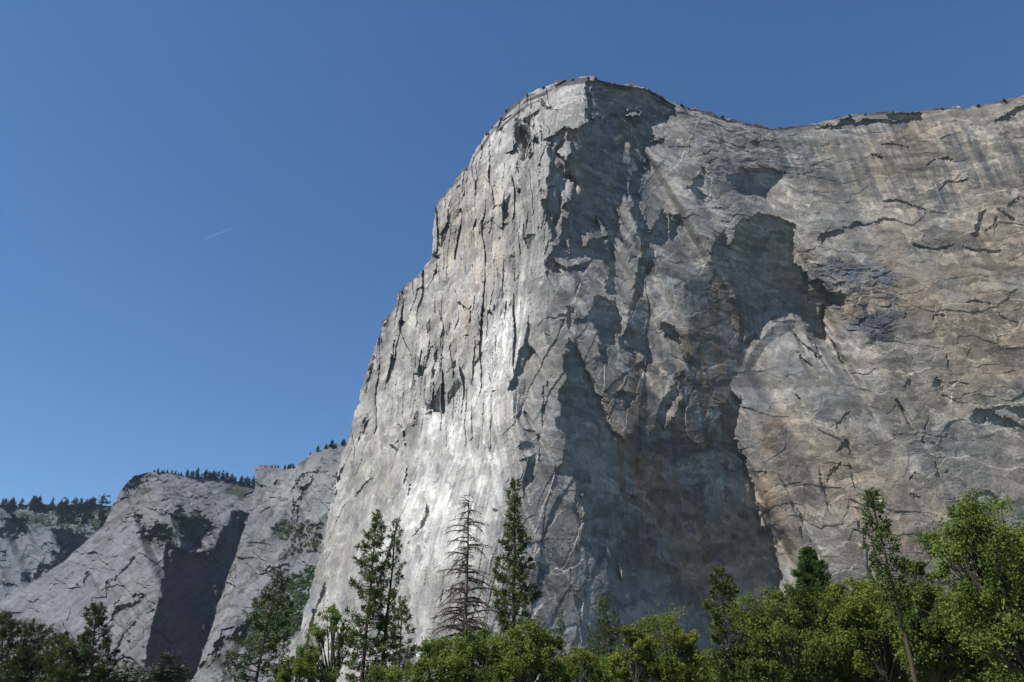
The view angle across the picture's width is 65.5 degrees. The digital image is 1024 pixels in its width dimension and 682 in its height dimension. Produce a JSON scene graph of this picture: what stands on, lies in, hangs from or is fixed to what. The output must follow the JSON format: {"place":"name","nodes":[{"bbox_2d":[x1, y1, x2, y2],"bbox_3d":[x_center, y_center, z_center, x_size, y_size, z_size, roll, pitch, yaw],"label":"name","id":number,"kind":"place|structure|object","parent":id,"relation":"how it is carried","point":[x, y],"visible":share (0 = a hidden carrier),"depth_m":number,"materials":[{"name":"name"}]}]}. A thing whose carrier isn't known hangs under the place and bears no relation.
{"place":"outdoors","nodes":[
{"label":"outdoors","id":0,"kind":"place"},
{"bbox_2d":[0,504,111,600],"bbox_3d":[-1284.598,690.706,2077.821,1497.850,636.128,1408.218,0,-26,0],"label":"hills","id":1,"kind":"structure","parent":0,"point":[31,550],"depth_m":2221.82,"materials":[{"name":"stone"}]},
{"bbox_2d":[0,498,7,506],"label":"pine tree","id":2,"kind":"object","parent":1,"relation":"on","point":[4,503],"visible":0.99,"depth_m":2297.60,"materials":[{"name":"green plant"}]},
{"bbox_2d":[4,498,15,510],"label":"pine tree","id":3,"kind":"object","parent":1,"relation":"on","point":[10,505],"visible":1,"depth_m":2294.57,"materials":[{"name":"green plant"}]},
{"bbox_2d":[17,498,24,506],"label":"pine tree","id":4,"kind":"object","parent":1,"relation":"on","point":[20,504],"visible":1,"depth_m":2310.98,"materials":[{"name":"green plant"}]},
{"bbox_2d":[28,497,39,508],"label":"pine tree","id":5,"kind":"object","parent":1,"relation":"on","point":[33,503],"visible":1,"depth_m":2309.92,"materials":[{"name":"green plant"}]},
{"bbox_2d":[48,496,53,509],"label":"pine tree","id":6,"kind":"object","parent":1,"relation":"on","point":[52,503],"visible":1,"depth_m":2336.66,"materials":[{"name":"green plant"}]},
{"bbox_2d":[55,501,61,510],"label":"pine tree","id":7,"kind":"object","parent":1,"relation":"on","point":[59,506],"visible":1,"depth_m":2327.30,"materials":[{"name":"green plant"}]},
{"bbox_2d":[69,498,78,508],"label":"pine tree","id":8,"kind":"object","parent":1,"relation":"on","point":[75,502],"visible":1,"depth_m":2355.04,"materials":[{"name":"green plant"}]},
{"bbox_2d":[78,498,83,508],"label":"pine tree","id":9,"kind":"object","parent":1,"relation":"on","point":[80,503],"visible":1,"depth_m":2362.07,"materials":[{"name":"green plant"}]},
{"bbox_2d":[82,500,89,508],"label":"pine tree","id":10,"kind":"object","parent":1,"relation":"on","point":[85,502],"visible":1,"depth_m":2358.28,"materials":[{"name":"green plant"}]},
{"bbox_2d":[87,496,96,507],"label":"pine tree","id":11,"kind":"object","parent":1,"relation":"on","point":[93,502],"visible":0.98,"depth_m":2379.00,"materials":[{"name":"green plant"}]},
{"bbox_2d":[98,494,104,507],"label":"pine tree","id":12,"kind":"object","parent":1,"relation":"on","point":[102,501],"visible":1,"depth_m":2388.29,"materials":[{"name":"green plant"}]},
{"bbox_2d":[0,471,254,681],"bbox_3d":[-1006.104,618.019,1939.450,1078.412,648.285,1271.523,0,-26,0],"label":"dome cliff","id":13,"kind":"structure","parent":0,"point":[156,597],"depth_m":1810.60,"materials":[{"name":"stone"}]},
{"bbox_2d":[0,495,322,681],"bbox_3d":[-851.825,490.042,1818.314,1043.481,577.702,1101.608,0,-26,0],"label":"scrub","id":14,"kind":"object","parent":13,"relation":"on","point":[293,585],"visible":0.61,"depth_m":1455.97,"materials":[{"name":"green plant"}]},
{"bbox_2d":[194,467,199,477],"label":"pine tree","id":15,"kind":"object","parent":13,"relation":"on","point":[196,471],"visible":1,"depth_m":2133.08,"materials":[{"name":"green plant"}]},
{"bbox_2d":[190,442,347,681],"bbox_3d":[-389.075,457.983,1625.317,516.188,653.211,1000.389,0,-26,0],"label":"buttress cliff","id":16,"kind":"structure","parent":0,"point":[302,491],"depth_m":1535.24,"materials":[{"name":"stone"}]},
{"bbox_2d":[0,0,1023,505],"label":"sky","id":17,"kind":"structure","parent":0,"point":[214,214],"materials":[{"name":"blue"}]},
{"bbox_2d":[274,76,1023,681],"bbox_3d":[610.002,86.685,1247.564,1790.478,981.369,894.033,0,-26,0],"label":"granite cliff","id":18,"kind":"structure","parent":0,"point":[650,350],"depth_m":1012.60,"materials":[{"name":"grey stone"}]},
{"bbox_3d":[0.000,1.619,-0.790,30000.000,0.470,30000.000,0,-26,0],"label":"ground","id":19,"kind":"structure","parent":0,"visible":0},
{"bbox_2d":[0,609,37,679],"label":"pine tree","id":20,"kind":"object","parent":19,"relation":"on","point":[9,622],"visible":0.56,"depth_m":171.86,"materials":[{"name":"green plant"}]},
{"bbox_2d":[0,649,37,681],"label":"pine tree","id":21,"kind":"object","parent":19,"relation":"on","point":[12,667],"visible":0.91,"depth_m":165.03,"materials":[{"name":"green plant"}]},
{"bbox_2d":[0,618,68,681],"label":"pine tree","id":22,"kind":"object","parent":19,"relation":"on","point":[24,644],"visible":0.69,"depth_m":169.93,"materials":[{"name":"green plant"}]},
{"bbox_2d":[31,631,90,681],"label":"pine tree","id":23,"kind":"object","parent":19,"relation":"on","point":[57,668],"visible":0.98,"depth_m":161.66,"materials":[{"name":"green plant"}]},
{"bbox_2d":[58,650,95,681],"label":"pine tree","id":24,"kind":"object","parent":19,"relation":"on","point":[80,667],"visible":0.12,"depth_m":174.91,"materials":[{"name":"green plant"}]},
{"bbox_2d":[61,601,127,681],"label":"pine tree","id":25,"kind":"object","parent":19,"relation":"on","point":[100,670],"visible":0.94,"depth_m":166.28,"materials":[{"name":"green plant"}]},
{"bbox_2d":[102,665,120,681],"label":"pine tree","id":26,"kind":"object","parent":19,"relation":"on","point":[111,674],"visible":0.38,"depth_m":416.59,"materials":[{"name":"green plant"}]},
{"bbox_2d":[122,661,133,681],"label":"pine tree","id":27,"kind":"object","parent":19,"relation":"on","point":[129,668],"visible":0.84,"depth_m":435.90,"materials":[{"name":"green plant"}]},
{"bbox_2d":[129,667,145,681],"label":"pine tree","id":28,"kind":"object","parent":19,"relation":"on","point":[135,673],"visible":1,"depth_m":415.03,"materials":[{"name":"green plant"}]},
{"bbox_2d":[137,662,149,681],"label":"pine tree","id":29,"kind":"object","parent":19,"relation":"on","point":[141,680],"visible":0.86,"depth_m":421.99,"materials":[{"name":"green plant"}]},
{"bbox_2d":[145,660,156,681],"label":"pine tree","id":30,"kind":"object","parent":19,"relation":"on","point":[151,671],"visible":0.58,"depth_m":435.22,"materials":[{"name":"green plant"}]},
{"bbox_2d":[151,665,167,681],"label":"pine tree","id":31,"kind":"object","parent":19,"relation":"on","point":[161,671],"visible":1,"depth_m":401.57,"materials":[{"name":"green plant"}]},
{"bbox_2d":[150,644,175,681],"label":"pine tree","id":32,"kind":"object","parent":19,"relation":"on","point":[162,663],"visible":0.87,"depth_m":406.32,"materials":[{"name":"green plant"}]},
{"bbox_2d":[163,649,185,681],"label":"pine tree","id":33,"kind":"object","parent":19,"relation":"on","point":[179,674],"visible":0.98,"depth_m":404.82,"materials":[{"name":"green plant"}]},
{"bbox_2d":[181,661,190,681],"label":"pine tree","id":34,"kind":"object","parent":19,"relation":"on","point":[186,674],"visible":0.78,"depth_m":429.96,"materials":[{"name":"green plant"}]},
{"bbox_2d":[186,668,195,681],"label":"pine tree","id":35,"kind":"object","parent":19,"relation":"on","point":[191,676],"visible":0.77,"depth_m":454.25,"materials":[{"name":"green plant"}]},
{"bbox_2d":[221,565,295,681],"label":"pine tree","id":36,"kind":"object","parent":19,"relation":"on","point":[271,647],"visible":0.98,"depth_m":134.50,"materials":[{"name":"green plant"}]},
{"bbox_2d":[268,643,323,681],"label":"broadleaf tree","id":37,"kind":"object","parent":19,"relation":"on","point":[300,665],"visible":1,"depth_m":127.43,"materials":[{"name":"green plant"}]},
{"bbox_2d":[296,600,354,681],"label":"broadleaf tree","id":38,"kind":"object","parent":19,"relation":"on","point":[330,673],"visible":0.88,"depth_m":133.93,"materials":[{"name":"green plant"}]},
{"bbox_2d":[343,509,396,681],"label":"pine tree","id":39,"kind":"object","parent":19,"relation":"on","point":[371,608],"visible":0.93,"depth_m":154.81,"materials":[{"name":"green plant"}]},
{"bbox_2d":[350,662,394,681],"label":"oak tree","id":40,"kind":"object","parent":19,"relation":"on","point":[377,673],"visible":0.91,"depth_m":136.93,"materials":[{"name":"green plant"}]},
{"bbox_2d":[365,517,406,681],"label":"pine tree","id":41,"kind":"object","parent":19,"relation":"on","point":[392,565],"visible":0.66,"depth_m":159.39,"materials":[{"name":"green plant"}]},
{"bbox_2d":[377,595,420,681],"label":"pine tree","id":42,"kind":"object","parent":19,"relation":"on","point":[405,611],"visible":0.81,"depth_m":151.38,"materials":[{"name":"green plant"}]},
{"bbox_2d":[382,658,432,681],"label":"oak tree","id":43,"kind":"object","parent":19,"relation":"on","point":[394,673],"visible":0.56,"depth_m":131.71,"materials":[{"name":"green plant"}]},
{"bbox_2d":[401,631,482,681],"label":"oak tree","id":44,"kind":"object","parent":19,"relation":"on","point":[435,651],"visible":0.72,"depth_m":120.84,"materials":[{"name":"green plant"}]},
{"bbox_2d":[423,490,507,679],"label":"dead pine","id":45,"kind":"object","parent":19,"relation":"on","point":[466,620],"visible":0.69,"depth_m":144.31,"materials":[{"name":"grey wood"}]},
{"bbox_2d":[443,625,513,681],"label":"oak tree","id":46,"kind":"object","parent":19,"relation":"on","point":[477,650],"visible":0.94,"depth_m":117.99,"materials":[{"name":"green plant"}]},
{"bbox_2d":[480,476,542,681],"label":"pine tree","id":47,"kind":"object","parent":19,"relation":"on","point":[521,598],"visible":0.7,"depth_m":140.75,"materials":[{"name":"green plant"}]},
{"bbox_2d":[484,614,567,681],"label":"oak tree","id":48,"kind":"object","parent":19,"relation":"on","point":[537,648],"visible":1,"depth_m":114.82,"materials":[{"name":"green plant"}]},
{"bbox_2d":[554,611,567,662],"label":"pine tree","id":49,"kind":"object","parent":19,"relation":"on","point":[561,633],"visible":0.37,"depth_m":166.50,"materials":[{"name":"green plant"}]},
{"bbox_2d":[556,638,609,681],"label":"oak tree","id":50,"kind":"object","parent":19,"relation":"on","point":[575,661],"visible":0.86,"depth_m":122.19,"materials":[{"name":"green plant"}]},
{"bbox_2d":[585,623,600,664],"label":"pine tree","id":51,"kind":"object","parent":19,"relation":"on","point":[589,639],"visible":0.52,"depth_m":183.55,"materials":[{"name":"green plant"}]},
{"bbox_2d":[580,654,622,681],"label":"oak tree","id":52,"kind":"object","parent":19,"relation":"on","point":[608,678],"visible":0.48,"depth_m":128.64,"materials":[{"name":"green plant"}]},
{"bbox_2d":[592,595,617,666],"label":"pine tree","id":53,"kind":"object","parent":19,"relation":"on","point":[605,629],"visible":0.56,"depth_m":169.86,"materials":[{"name":"green plant"}]},
{"bbox_2d":[608,610,624,680],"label":"pine tree","id":54,"kind":"object","parent":19,"relation":"on","point":[618,632],"visible":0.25,"depth_m":178.28,"materials":[{"name":"green plant"}]},
{"bbox_2d":[605,623,658,681],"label":"oak tree","id":55,"kind":"object","parent":19,"relation":"on","point":[639,638],"visible":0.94,"depth_m":113.96,"materials":[{"name":"green plant"}]},
{"bbox_2d":[614,593,715,681],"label":"oak tree","id":56,"kind":"object","parent":19,"relation":"on","point":[671,667],"visible":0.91,"depth_m":115.56,"materials":[{"name":"green plant"}]},
{"bbox_2d":[693,649,719,681],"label":"oak tree","id":57,"kind":"object","parent":19,"relation":"on","point":[705,654],"visible":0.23,"depth_m":124.51,"materials":[{"name":"green plant"}]},
{"bbox_2d":[701,565,755,681],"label":"pine tree","id":58,"kind":"object","parent":19,"relation":"on","point":[717,625],"visible":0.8,"depth_m":108.09,"materials":[{"name":"green plant"}]},
{"bbox_2d":[716,635,768,681],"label":"oak tree","id":59,"kind":"object","parent":19,"relation":"on","point":[745,654],"visible":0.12,"depth_m":110.11,"materials":[{"name":"green plant"}]},
{"bbox_2d":[707,577,866,681],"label":"oak tree","id":60,"kind":"object","parent":19,"relation":"on","point":[812,662],"visible":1,"depth_m":97.97,"materials":[{"name":"green plant"}]},
{"bbox_2d":[785,642,829,677],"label":"oak tree","id":61,"kind":"object","parent":19,"relation":"on","point":[796,647],"visible":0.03,"depth_m":108.43,"materials":[{"name":"green plant"}]},
{"bbox_2d":[771,545,846,680],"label":"cedar tree","id":62,"kind":"object","parent":19,"relation":"on","point":[811,565],"visible":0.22,"depth_m":115.76,"materials":[{"name":"green plant"}]},
{"bbox_2d":[818,574,880,681],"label":"oak tree","id":63,"kind":"object","parent":19,"relation":"on","point":[856,675],"visible":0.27,"depth_m":99.88,"materials":[{"name":"green plant"}]},
{"bbox_2d":[817,618,881,681],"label":"oak tree","id":64,"kind":"object","parent":19,"relation":"on","point":[845,677],"visible":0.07,"depth_m":101.49,"materials":[{"name":"green plant"}]},
{"bbox_2d":[824,569,906,681],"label":"oak tree","id":65,"kind":"object","parent":19,"relation":"on","point":[859,611],"visible":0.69,"depth_m":95.20,"materials":[{"name":"green plant"}]},
{"bbox_2d":[856,486,919,681],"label":"pine tree","id":66,"kind":"object","parent":19,"relation":"on","point":[869,497],"visible":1,"depth_m":47.34,"materials":[{"name":"green plant"}]},
{"bbox_2d":[866,630,930,681],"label":"oak tree","id":67,"kind":"object","parent":19,"relation":"on","point":[904,679],"visible":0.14,"depth_m":101.29,"materials":[{"name":"green plant"}]},
{"bbox_2d":[908,573,920,673],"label":"pine tree","id":68,"kind":"object","parent":19,"relation":"on","point":[919,578],"visible":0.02,"depth_m":130.19,"materials":[{"name":"green plant"}]},
{"bbox_2d":[884,556,956,681],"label":"oak tree","id":69,"kind":"object","parent":19,"relation":"on","point":[918,568],"visible":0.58,"depth_m":85.56,"materials":[{"name":"green plant"}]},
{"bbox_2d":[878,568,982,681],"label":"oak tree","id":70,"kind":"object","parent":19,"relation":"on","point":[935,647],"visible":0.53,"depth_m":84.84,"materials":[{"name":"green plant"}]},
{"bbox_2d":[929,669,969,681],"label":"oak tree","id":71,"kind":"object","parent":19,"relation":"on","point":[958,678],"visible":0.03,"depth_m":104.61,"materials":[{"name":"green plant"}]},
{"bbox_2d":[900,486,1023,674],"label":"oak tree","id":72,"kind":"object","parent":19,"relation":"on","point":[1003,582],"visible":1,"depth_m":59.19,"materials":[{"name":"green plant"}]},
{"bbox_2d":[942,605,1023,681],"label":"oak tree","id":73,"kind":"object","parent":19,"relation":"on","point":[980,671],"visible":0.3,"depth_m":83.37,"materials":[{"name":"green plant"}]}
]}

